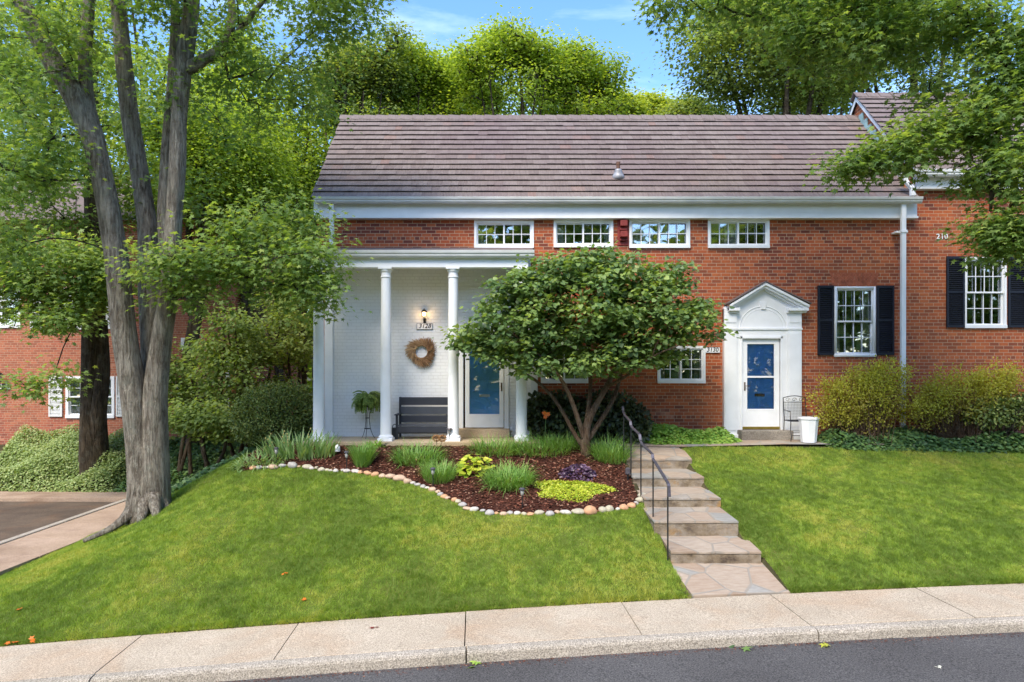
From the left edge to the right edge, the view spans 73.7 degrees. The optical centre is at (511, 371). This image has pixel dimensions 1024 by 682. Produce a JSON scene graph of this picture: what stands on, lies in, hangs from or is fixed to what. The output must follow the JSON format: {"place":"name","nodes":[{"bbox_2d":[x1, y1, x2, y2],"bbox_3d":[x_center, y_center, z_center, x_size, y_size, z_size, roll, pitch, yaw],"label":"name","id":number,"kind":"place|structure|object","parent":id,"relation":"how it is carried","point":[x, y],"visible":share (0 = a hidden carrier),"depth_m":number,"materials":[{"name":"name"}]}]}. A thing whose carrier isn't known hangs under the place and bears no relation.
{"place":"outdoors","nodes":[
{"label":"outdoors","id":0,"kind":"place"},
{"bbox_2d":[0,491,125,574],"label":"side path","id":1,"kind":"structure","parent":0,"point":[19,552],"depth_m":15.12,"materials":[{"name":"concrete"}]},
{"bbox_2d":[0,453,692,646],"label":"lawn","id":2,"kind":"structure","parent":0,"point":[538,599],"depth_m":10.37,"materials":[{"name":"plant"}]},
{"bbox_2d":[0,0,408,542],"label":"maple tree","id":3,"kind":"object","parent":2,"relation":"on","point":[143,370],"visible":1,"depth_m":13.16,"materials":[{"name":"green plant"}]},
{"bbox_2d":[571,508,583,514],"bbox_3d":[1.157,2.444,11.875,0.255,0.098,0.211,4,4,-26],"label":"border stone","id":4,"kind":"object","parent":2,"relation":"on","point":[578,511],"visible":0.97,"depth_m":11.80,"materials":[{"name":"grey stone"}]},
{"bbox_2d":[0,583,1023,681],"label":"pavement","id":5,"kind":"structure","parent":0,"point":[263,643],"depth_m":8.63,"materials":[{"name":"concrete"}]},
{"bbox_2d":[0,377,1023,662],"bbox_3d":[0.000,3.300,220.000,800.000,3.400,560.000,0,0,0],"label":"ground","id":6,"kind":"structure","parent":0,"point":[636,487],"depth_m":15.25,"materials":[{"name":"green plant"}]},
{"bbox_2d":[0,501,113,540],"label":"parking court","id":7,"kind":"object","parent":6,"relation":"on","point":[17,518],"depth_m":17.04,"materials":[{"name":"concrete"}]},
{"bbox_2d":[0,423,125,491],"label":"ground cover","id":8,"kind":"object","parent":6,"relation":"on","point":[42,446],"visible":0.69,"depth_m":20.35,"materials":[{"name":"green plant"}]},
{"bbox_2d":[0,498,125,544],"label":"side kerb","id":9,"kind":"structure","parent":6,"relation":"on","point":[55,524],"depth_m":15.55,"materials":[{"name":"concrete"}]},
{"bbox_2d":[0,1,142,175],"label":"woodland tree","id":10,"kind":"object","parent":6,"relation":"on","point":[65,110],"visible":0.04,"depth_m":33.60,"materials":[{"name":"green plant"}]},
{"bbox_2d":[2,0,206,175],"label":"woodland tree","id":11,"kind":"object","parent":6,"relation":"on","point":[142,51],"visible":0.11,"depth_m":34.40,"materials":[{"name":"green plant"}]},
{"bbox_2d":[0,0,224,487],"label":"maple tree","id":12,"kind":"object","parent":6,"relation":"on","point":[84,295],"visible":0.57,"depth_m":18.81,"materials":[{"name":"green plant"}]},
{"bbox_2d":[0,176,306,443],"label":"brick house","id":13,"kind":"structure","parent":6,"relation":"on","point":[15,353],"depth_m":23.00,"materials":[{"name":"red brick"}]},
{"bbox_2d":[0,289,20,327],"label":"window","id":14,"kind":"structure","parent":13,"relation":"in","point":[2,326],"depth_m":22.97,"materials":[{"name":"white paint"}]},
{"bbox_2d":[65,376,114,417],"bbox_3d":[-14.205,0.877,23.425,1.638,1.410,0.950,0,0,0],"label":"window","id":15,"kind":"structure","parent":13,"relation":"in","point":[72,410],"depth_m":23.00,"materials":[{"name":"white paint"}]},
{"bbox_2d":[113,437,238,491],"bbox_3d":[-10.226,2.826,21.053,3.278,1.670,3.700,0,0,0],"label":"ivy","id":16,"kind":"object","parent":6,"relation":"on","point":[213,451],"visible":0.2,"depth_m":20.90,"materials":[{"name":"green plant"}]},
{"bbox_2d":[65,67,311,445],"bbox_3d":[-10.373,-3.599,21.730,6.451,12.476,6.559,0,0,41],"label":"woodland tree","id":17,"kind":"object","parent":6,"relation":"on","point":[196,159],"visible":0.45,"depth_m":21.27,"materials":[{"name":"green plant"}]},
{"bbox_2d":[116,150,274,255],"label":"woodland tree","id":18,"kind":"object","parent":6,"relation":"on","point":[132,206],"depth_m":23.18,"materials":[{"name":"green plant"}]},
{"bbox_2d":[123,6,283,169],"bbox_3d":[-13.189,-6.491,30.394,7.637,18.131,8.291,0,0,0],"label":"woodland tree","id":19,"kind":"object","parent":6,"relation":"on","point":[211,69],"visible":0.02,"depth_m":29.28,"materials":[{"name":"green plant"}]},
{"bbox_2d":[168,339,257,479],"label":"understorey tree","id":20,"kind":"object","parent":6,"relation":"on","point":[180,368],"visible":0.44,"depth_m":19.99,"materials":[{"name":"green plant"}]},
{"bbox_2d":[168,394,266,467],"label":"understorey tree","id":21,"kind":"object","parent":6,"relation":"on","point":[210,420],"visible":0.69,"depth_m":17.71,"materials":[{"name":"green plant"}]},
{"bbox_2d":[173,303,281,456],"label":"understorey tree","id":22,"kind":"object","parent":6,"relation":"on","point":[235,359],"visible":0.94,"depth_m":18.96,"materials":[{"name":"green plant"}]},
{"bbox_2d":[171,422,312,493],"bbox_3d":[-6.833,2.421,18.591,4.447,2.209,8.630,0,0,0],"label":"ivy","id":23,"kind":"object","parent":6,"relation":"on","point":[179,485],"visible":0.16,"depth_m":15.78,"materials":[{"name":"green plant"}]},
{"bbox_2d":[156,4,336,168],"bbox_3d":[-14.750,-9.001,38.267,10.511,23.150,10.369,0,0,28],"label":"woodland tree","id":24,"kind":"object","parent":6,"relation":"on","point":[274,32],"visible":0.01,"depth_m":36.40,"materials":[{"name":"green plant"}]},
{"bbox_2d":[182,79,317,420],"bbox_3d":[-9.194,-3.639,23.422,5.616,12.423,6.100,0,0,0],"label":"woodland tree","id":25,"kind":"object","parent":6,"relation":"on","point":[276,177],"visible":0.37,"depth_m":23.19,"materials":[{"name":"green plant"}]},
{"bbox_2d":[220,291,312,415],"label":"understorey tree","id":26,"kind":"object","parent":6,"relation":"on","point":[292,357],"visible":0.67,"depth_m":20.23,"materials":[{"name":"green plant"}]},
{"bbox_2d":[226,378,312,446],"bbox_3d":[-5.676,1.018,16.305,2.176,1.688,1.903,0,0,0],"label":"boxwood bush","id":27,"kind":"object","parent":6,"relation":"on","point":[273,424],"visible":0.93,"depth_m":15.93,"materials":[{"name":"green plant"}]},
{"bbox_2d":[242,255,313,419],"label":"understorey tree","id":28,"kind":"object","parent":6,"relation":"on","point":[302,374],"visible":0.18,"depth_m":21.82,"materials":[{"name":"green plant"}]},
{"bbox_2d":[206,50,356,416],"bbox_3d":[-8.806,-5.048,26.330,6.829,15.235,6.255,0,0,-30],"label":"woodland tree","id":29,"kind":"object","parent":6,"relation":"on","point":[312,167],"visible":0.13,"depth_m":26.27,"materials":[{"name":"green plant"}]},
{"bbox_2d":[283,132,328,392],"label":"woodland tree","id":30,"kind":"object","parent":6,"relation":"on","point":[309,214],"depth_m":30.51,"materials":[{"name":"green plant"}]},
{"bbox_2d":[307,301,312,395],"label":"woods","id":31,"kind":"object","parent":6,"relation":"on","point":[309,375],"visible":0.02,"depth_m":50.03,"materials":[{"name":"green plant"}]},
{"bbox_2d":[295,14,426,141],"bbox_3d":[-5.934,-6.060,27.069,5.395,15.818,5.077,0,0,0],"label":"woodland tree","id":32,"kind":"object","parent":6,"relation":"on","point":[378,74],"visible":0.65,"depth_m":26.69,"materials":[{"name":"green plant"}]},
{"bbox_2d":[305,84,423,143],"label":"woodland tree","id":33,"kind":"object","parent":6,"relation":"on","point":[366,109],"visible":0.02,"depth_m":39.25,"materials":[{"name":"green plant"}]},
{"bbox_2d":[364,29,468,114],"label":"woodland tree","id":34,"kind":"object","parent":6,"relation":"on","point":[429,92],"visible":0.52,"depth_m":28.54,"materials":[{"name":"green plant"}]},
{"bbox_2d":[240,443,637,512],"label":"mulch","id":35,"kind":"object","parent":6,"relation":"on","point":[518,494],"visible":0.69,"depth_m":13.45,"materials":[{"name":"brown wood"}]},
{"bbox_2d":[225,447,293,471],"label":"leafy plant","id":36,"kind":"object","parent":35,"relation":"on","point":[241,463],"visible":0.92,"depth_m":13.99,"materials":[{"name":"green plant"}]},
{"bbox_2d":[288,462,297,467],"bbox_3d":[-4.469,1.919,13.903,0.203,0.148,0.178,18,2,5],"label":"border stone","id":37,"kind":"object","parent":35,"relation":"on","point":[292,464],"visible":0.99,"depth_m":13.83,"materials":[{"name":"grey stone"}]},
{"bbox_2d":[252,427,341,460],"bbox_3d":[-4.475,1.518,14.317,2.011,0.695,1.186,0,0,0],"label":"iris plant","id":38,"kind":"object","parent":35,"relation":"on","point":[306,453],"visible":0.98,"depth_m":14.20,"materials":[{"name":"green plant"}]},
{"bbox_2d":[345,440,381,467],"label":"grass clump","id":39,"kind":"object","parent":35,"relation":"on","point":[363,456],"visible":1,"depth_m":13.87,"materials":[{"name":"green plant"}]},
{"bbox_2d":[365,438,384,448],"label":"leafy plant","id":40,"kind":"object","parent":35,"relation":"on","point":[380,443],"visible":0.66,"depth_m":14.82,"materials":[{"name":"green plant"}]},
{"bbox_2d":[393,474,405,480],"bbox_3d":[-2.186,2.094,13.304,0.279,0.158,0.212,3,-9,2],"label":"border stone","id":41,"kind":"object","parent":35,"relation":"on","point":[399,477],"visible":0.81,"depth_m":13.23,"materials":[{"name":"beige stone"}]},
{"bbox_2d":[382,437,452,469],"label":"grass clump","id":42,"kind":"object","parent":35,"relation":"on","point":[412,460],"visible":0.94,"depth_m":14.17,"materials":[{"name":"green plant"}]},
{"bbox_2d":[430,467,435,486],"bbox_3d":[-1.499,2.037,12.952,0.110,0.420,0.108,0,0,0],"label":"path light","id":43,"kind":"object","parent":35,"relation":"on","point":[432,470],"visible":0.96,"depth_m":12.94,"materials":[{"name":"black metal"}]},
{"bbox_2d":[432,434,446,446],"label":"dried flower","id":44,"kind":"object","parent":35,"relation":"on","point":[439,438],"visible":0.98,"depth_m":14.60,"materials":[{"name":"brown plant"}]},
{"bbox_2d":[417,455,462,483],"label":"grass clump","id":45,"kind":"object","parent":35,"relation":"on","point":[442,474],"visible":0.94,"depth_m":13.26,"materials":[{"name":"green plant"}]},
{"bbox_2d":[456,454,491,477],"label":"hosta plant","id":46,"kind":"object","parent":35,"relation":"on","point":[476,460],"visible":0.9,"depth_m":13.51,"materials":[{"name":"yellow plant"}]},
{"bbox_2d":[470,457,494,471],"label":"hosta plant","id":47,"kind":"object","parent":35,"relation":"on","point":[488,459],"visible":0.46,"depth_m":13.84,"materials":[{"name":"yellow plant"}]},
{"bbox_2d":[457,433,541,457],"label":"grass clump","id":48,"kind":"object","parent":35,"relation":"on","point":[482,444],"visible":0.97,"depth_m":14.56,"materials":[{"name":"green plant"}]},
{"bbox_2d":[475,456,544,497],"bbox_3d":[-0.079,2.064,13.113,1.645,0.812,1.588,0,0,0],"label":"grass clump","id":49,"kind":"object","parent":35,"relation":"on","point":[501,477],"visible":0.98,"depth_m":13.06,"materials":[{"name":"green plant"}]},
{"bbox_2d":[519,487,524,507],"bbox_3d":[0.180,2.262,12.021,0.110,0.420,0.108,0,0,0],"label":"path light","id":50,"kind":"object","parent":35,"relation":"on","point":[521,489],"visible":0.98,"depth_m":12.00,"materials":[{"name":"black metal"}]},
{"bbox_2d":[500,428,574,457],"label":"grass clump","id":51,"kind":"object","parent":35,"relation":"on","point":[533,445],"visible":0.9,"depth_m":14.55,"materials":[{"name":"green plant"}]},
{"bbox_2d":[534,428,591,449],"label":"grass clump","id":52,"kind":"object","parent":35,"relation":"on","point":[567,440],"visible":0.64,"depth_m":14.78,"materials":[{"name":"green plant"}]},
{"bbox_2d":[534,479,617,502],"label":"creeping plant","id":53,"kind":"object","parent":35,"relation":"on","point":[583,489],"visible":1,"depth_m":12.67,"materials":[{"name":"yellow plant"}]},
{"bbox_2d":[558,463,596,481],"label":"heuchera plant","id":54,"kind":"object","parent":35,"relation":"on","point":[591,473],"visible":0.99,"depth_m":13.36,"materials":[{"name":"purple plant"}]},
{"bbox_2d":[433,239,740,456],"bbox_3d":[1.596,-0.418,14.543,6.604,4.566,3.225,0,0,0],"label":"redbud tree","id":55,"kind":"object","parent":35,"relation":"on","point":[572,273],"visible":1,"depth_m":14.05,"materials":[{"name":"green plant"}]},
{"bbox_2d":[584,505,596,514],"bbox_3d":[1.363,2.428,11.880,0.251,0.188,0.212,5,3,-25],"label":"border stone","id":56,"kind":"object","parent":35,"relation":"on","point":[590,510],"visible":0.92,"depth_m":11.80,"materials":[{"name":"beige stone"}]},
{"bbox_2d":[580,428,639,464],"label":"grass clump","id":57,"kind":"object","parent":35,"relation":"on","point":[605,449],"visible":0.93,"depth_m":14.28,"materials":[{"name":"green plant"}]},
{"bbox_2d":[411,42,513,114],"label":"woodland tree","id":58,"kind":"object","parent":6,"relation":"on","point":[464,107],"visible":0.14,"depth_m":31.37,"materials":[{"name":"green plant"}]},
{"bbox_2d":[433,2,596,114],"bbox_3d":[0.133,-6.551,28.054,6.575,16.543,5.307,0,0,0],"label":"woodland tree","id":59,"kind":"object","parent":6,"relation":"on","point":[520,51],"visible":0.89,"depth_m":27.41,"materials":[{"name":"green plant"}]},
{"bbox_2d":[494,71,588,114],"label":"woodland tree","id":60,"kind":"object","parent":6,"relation":"on","point":[518,106],"visible":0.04,"depth_m":42.19,"materials":[{"name":"green plant"}]},
{"bbox_2d":[542,411,550,429],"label":"orange lily","id":61,"kind":"object","parent":6,"relation":"on","point":[544,413],"visible":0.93,"depth_m":15.09,"materials":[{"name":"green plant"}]},
{"bbox_2d":[527,389,594,440],"bbox_3d":[1.079,1.056,15.753,1.837,1.311,1.119,0,0,0],"label":"rhododendron bush","id":62,"kind":"object","parent":6,"relation":"on","point":[539,404],"visible":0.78,"depth_m":15.52,"materials":[{"name":"green plant"}]},
{"bbox_2d":[518,27,648,114],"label":"woodland tree","id":63,"kind":"object","parent":6,"relation":"on","point":[599,74],"visible":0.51,"depth_m":29.47,"materials":[{"name":"green plant"}]},
{"bbox_2d":[303,114,923,445],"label":"brick townhouse","id":64,"kind":"structure","parent":6,"relation":"on","point":[807,282],"depth_m":16.20,"materials":[{"name":"red brick"}]},
{"bbox_2d":[362,408,374,438],"bbox_3d":[-3.334,1.171,15.715,0.307,0.759,0.282,0,0,0],"label":"plant stand","id":65,"kind":"object","parent":64,"relation":"on","point":[366,428],"visible":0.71,"depth_m":15.77,"materials":[{"name":"black metal"}]},
{"bbox_2d":[352,390,379,413],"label":"potted fern","id":66,"kind":"object","parent":65,"relation":"on","point":[363,401],"visible":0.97,"depth_m":15.52,"materials":[{"name":"green plant"}]},
{"bbox_2d":[392,424,398,438],"bbox_3d":[-2.667,1.374,15.550,0.164,0.346,0.160,0,0,0],"label":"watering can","id":67,"kind":"object","parent":64,"relation":"on","point":[394,432],"visible":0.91,"depth_m":15.48,"materials":[{"name":"black metal"}]},
{"bbox_2d":[404,336,436,367],"bbox_3d":[-2.165,-0.428,16.130,0.792,0.787,0.250,0,0,0],"label":"wreath","id":68,"kind":"object","parent":64,"relation":"attached to","point":[413,346],"visible":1,"depth_m":16.11,"materials":[{"name":"plant"}]},
{"bbox_2d":[394,397,447,438],"bbox_3d":[-2.037,1.076,15.725,1.250,0.942,0.570,0,0,0],"label":"bench","id":69,"kind":"object","parent":64,"relation":"on","point":[421,428],"visible":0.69,"depth_m":15.93,"materials":[{"name":"grey paint"}]},
{"bbox_2d":[421,309,426,322],"bbox_3d":[-2.071,-1.308,16.101,0.143,0.340,0.163,0,0,0],"label":"wall lantern","id":70,"kind":"object","parent":64,"relation":"attached to","point":[423,313],"depth_m":16.07,"materials":[{"name":"black metal"}]},
{"bbox_2d":[417,323,431,328],"bbox_3d":[-2.071,-1.062,16.174,0.370,0.150,0.017,0,0,0],"label":"number plate","id":71,"kind":"object","parent":64,"relation":"attached to","point":[424,325],"visible":1,"depth_m":16.17,"materials":[{"name":"white plastic"}]},
{"bbox_2d":[469,349,498,413],"bbox_3d":[-0.653,0.304,16.238,0.871,2.065,0.064,0,0,0],"label":"front door","id":72,"kind":"structure","parent":64,"relation":"in","point":[483,382],"depth_m":16.22,"materials":[{"name":"blue paint"}]},
{"bbox_2d":[465,353,503,427],"bbox_3d":[-0.653,0.304,16.138,0.911,2.065,0.104,0,0,0],"label":"storm door","id":73,"kind":"structure","parent":64,"relation":"in","point":[471,420],"depth_m":16.15,"materials":[{"name":"white paint"}]},
{"bbox_2d":[474,220,533,247],"bbox_3d":[-0.190,-3.242,16.625,1.412,0.652,0.950,0,0,0],"label":"window","id":74,"kind":"structure","parent":64,"relation":"in","point":[487,233],"depth_m":16.39,"materials":[{"name":"glass"}]},
{"bbox_2d":[541,346,587,382],"bbox_3d":[1.245,-0.152,16.625,1.124,0.880,0.950,0,0,0],"label":"window","id":75,"kind":"structure","parent":64,"relation":"in","point":[570,378],"depth_m":16.24,"materials":[{"name":"white paint"}]},
{"bbox_2d":[554,220,612,247],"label":"window","id":76,"kind":"structure","parent":64,"relation":"in","point":[567,233],"depth_m":16.39,"materials":[{"name":"glass"}]},
{"bbox_2d":[629,219,689,247],"bbox_3d":[3.500,-3.257,16.625,1.442,0.683,0.950,0,0,0],"label":"window","id":77,"kind":"structure","parent":64,"relation":"in","point":[643,233],"depth_m":16.39,"materials":[{"name":"glass"}]},
{"bbox_2d":[657,346,705,382],"bbox_3d":[4.016,-0.152,16.625,1.139,0.880,0.950,0,0,0],"label":"window","id":78,"kind":"structure","parent":64,"relation":"in","point":[695,372],"depth_m":16.40,"materials":[{"name":"white paint"}]},
{"bbox_2d":[706,347,719,352],"bbox_3d":[4.752,-0.501,16.183,0.360,0.140,0.017,0,0,0],"label":"number plate","id":79,"kind":"object","parent":64,"relation":"attached to","point":[712,349],"visible":0.94,"depth_m":16.18,"materials":[{"name":"white plastic"}]},
{"bbox_2d":[708,219,769,247],"bbox_3d":[5.375,-3.261,16.625,1.458,0.690,0.950,0,0,0],"label":"window","id":80,"kind":"structure","parent":64,"relation":"in","point":[722,233],"depth_m":16.39,"materials":[{"name":"glass"}]},
{"bbox_2d":[742,339,778,426],"bbox_3d":[5.883,0.281,16.138,0.876,2.080,0.104,0,0,0],"label":"storm door","id":81,"kind":"structure","parent":64,"relation":"in","point":[750,417],"depth_m":16.15,"materials":[{"name":"white paint"}]},
{"bbox_2d":[747,344,773,408],"bbox_3d":[5.883,0.281,16.238,0.836,2.080,0.064,0,0,0],"label":"front door","id":82,"kind":"structure","parent":64,"relation":"in","point":[760,357],"depth_m":16.22,"materials":[{"name":"blue paint"}]},
{"bbox_2d":[834,286,876,356],"bbox_3d":[8.130,-1.169,16.625,0.987,1.670,0.950,0,0,0],"label":"window","id":83,"kind":"structure","parent":64,"relation":"in","point":[854,306],"depth_m":16.40,"materials":[{"name":"glass"}]},
{"bbox_2d":[571,387,655,443],"bbox_3d":[2.306,1.038,15.679,2.006,1.336,1.156,0,0,0],"label":"rhododendron bush","id":84,"kind":"object","parent":6,"relation":"on","point":[612,422],"visible":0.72,"depth_m":15.43,"materials":[{"name":"green plant"}]},
{"bbox_2d":[572,85,664,114],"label":"woodland tree","id":85,"kind":"object","parent":6,"relation":"on","point":[633,109],"visible":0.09,"depth_m":35.34,"materials":[{"name":"green plant"}]},
{"bbox_2d":[633,86,686,114],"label":"woodland tree","id":86,"kind":"object","parent":6,"relation":"on","point":[653,99],"visible":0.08,"depth_m":39.02,"materials":[{"name":"green plant"}]},
{"bbox_2d":[636,423,741,444],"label":"ground cover","id":87,"kind":"object","parent":6,"relation":"on","point":[672,434],"visible":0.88,"depth_m":15.53,"materials":[{"name":"green plant"}]},
{"bbox_2d":[655,88,730,114],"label":"woodland tree","id":88,"kind":"object","parent":6,"relation":"on","point":[681,104],"visible":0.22,"depth_m":37.08,"materials":[{"name":"green plant"}]},
{"bbox_2d":[624,447,789,598],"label":"garden steps","id":89,"kind":"structure","parent":6,"relation":"on","point":[712,554],"depth_m":11.09,"materials":[{"name":"stone"}]},
{"bbox_2d":[622,407,670,560],"bbox_3d":[2.341,1.844,12.334,0.067,2.193,4.188,0,0,0],"label":"handrail","id":90,"kind":"object","parent":89,"relation":"on","point":[653,460],"visible":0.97,"depth_m":11.41,"materials":[{"name":"black metal"}]},
{"bbox_2d":[543,439,882,446],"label":"garden walk","id":91,"kind":"structure","parent":6,"relation":"on","point":[764,442],"depth_m":15.26,"materials":[{"name":"grey concrete"}]},
{"bbox_2d":[783,395,813,440],"bbox_3d":[6.573,1.081,15.680,0.555,1.025,0.500,0,0,0],"label":"iron chair","id":92,"kind":"object","parent":91,"relation":"on","point":[790,420],"visible":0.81,"depth_m":15.88,"materials":[{"name":"metal"}]},
{"bbox_2d":[798,417,819,442],"bbox_3d":[6.668,1.318,15.350,0.421,0.564,0.421,0,0,0],"label":"planter","id":93,"kind":"object","parent":91,"relation":"on","point":[808,427],"visible":1,"depth_m":15.21,"materials":[{"name":"white plastic"}]},
{"bbox_2d":[643,0,918,114],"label":"oak tree","id":94,"kind":"object","parent":6,"relation":"on","point":[727,50],"visible":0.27,"depth_m":26.15,"materials":[{"name":"green plant"}]},
{"bbox_2d":[734,56,897,114],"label":"oak tree","id":95,"kind":"object","parent":6,"relation":"on","point":[841,111],"visible":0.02,"depth_m":33.47,"materials":[{"name":"green plant"}]},
{"bbox_2d":[801,354,918,442],"bbox_3d":[7.907,0.597,15.568,2.588,2.112,1.194,0,0,0],"label":"spirea bush","id":96,"kind":"object","parent":6,"relation":"on","point":[859,417],"visible":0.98,"depth_m":15.42,"materials":[{"name":"green plant"}]},
{"bbox_2d":[815,0,1022,92],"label":"oak tree","id":97,"kind":"object","parent":6,"relation":"on","point":[917,79],"visible":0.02,"depth_m":29.17,"materials":[{"name":"green plant"}]},
{"bbox_2d":[817,425,1023,453],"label":"ivy","id":98,"kind":"object","parent":6,"relation":"on","point":[903,437],"visible":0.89,"depth_m":15.17,"materials":[{"name":"green plant"}]},
{"bbox_2d":[849,92,1023,434],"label":"brick townhouse","id":99,"kind":"structure","parent":6,"relation":"on","point":[970,317],"depth_m":16.20,"materials":[{"name":"red brick"}]},
{"bbox_2d":[964,257,1006,327],"bbox_3d":[11.220,-1.860,16.625,1.002,1.685,0.950,0,0,0],"label":"window","id":100,"kind":"structure","parent":99,"relation":"in","point":[985,305],"depth_m":16.60,"materials":[{"name":"glass"}]},
{"bbox_2d":[882,357,1023,444],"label":"spirea bush","id":101,"kind":"object","parent":6,"relation":"on","point":[948,405],"visible":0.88,"depth_m":15.43,"materials":[{"name":"green plant"}]},
{"bbox_2d":[957,387,1023,440],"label":"azalea bush","id":102,"kind":"object","parent":6,"relation":"on","point":[1013,417],"visible":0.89,"depth_m":15.25,"materials":[{"name":"green plant"}]},
{"bbox_2d":[0,0,1023,175],"label":"sky","id":103,"kind":"structure","parent":0,"point":[603,20],"materials":[{"name":"blue"}]},
{"bbox_2d":[223,632,1023,681],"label":"road","id":104,"kind":"structure","parent":0,"point":[996,657],"depth_m":7.63,"materials":[{"name":"grey asphalt"}]},
{"bbox_2d":[3,616,1023,681],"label":"kerb","id":105,"kind":"structure","parent":104,"relation":"on","point":[488,653],"depth_m":8.00,"materials":[{"name":"concrete"}]},
{"bbox_2d":[221,632,1018,681],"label":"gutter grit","id":106,"kind":"object","parent":104,"relation":"on","point":[617,655],"visible":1,"depth_m":7.92,"materials":[{"name":"gravel"}]},
{"bbox_2d":[682,444,1023,592],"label":"lawn","id":107,"kind":"structure","parent":0,"point":[839,501],"depth_m":11.88,"materials":[{"name":"plant"}]},
{"bbox_2d":[621,0,1023,280],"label":"maple tree","id":108,"kind":"object","parent":107,"relation":"on","point":[972,130],"visible":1,"depth_m":11.91,"materials":[{"name":"green plant"}]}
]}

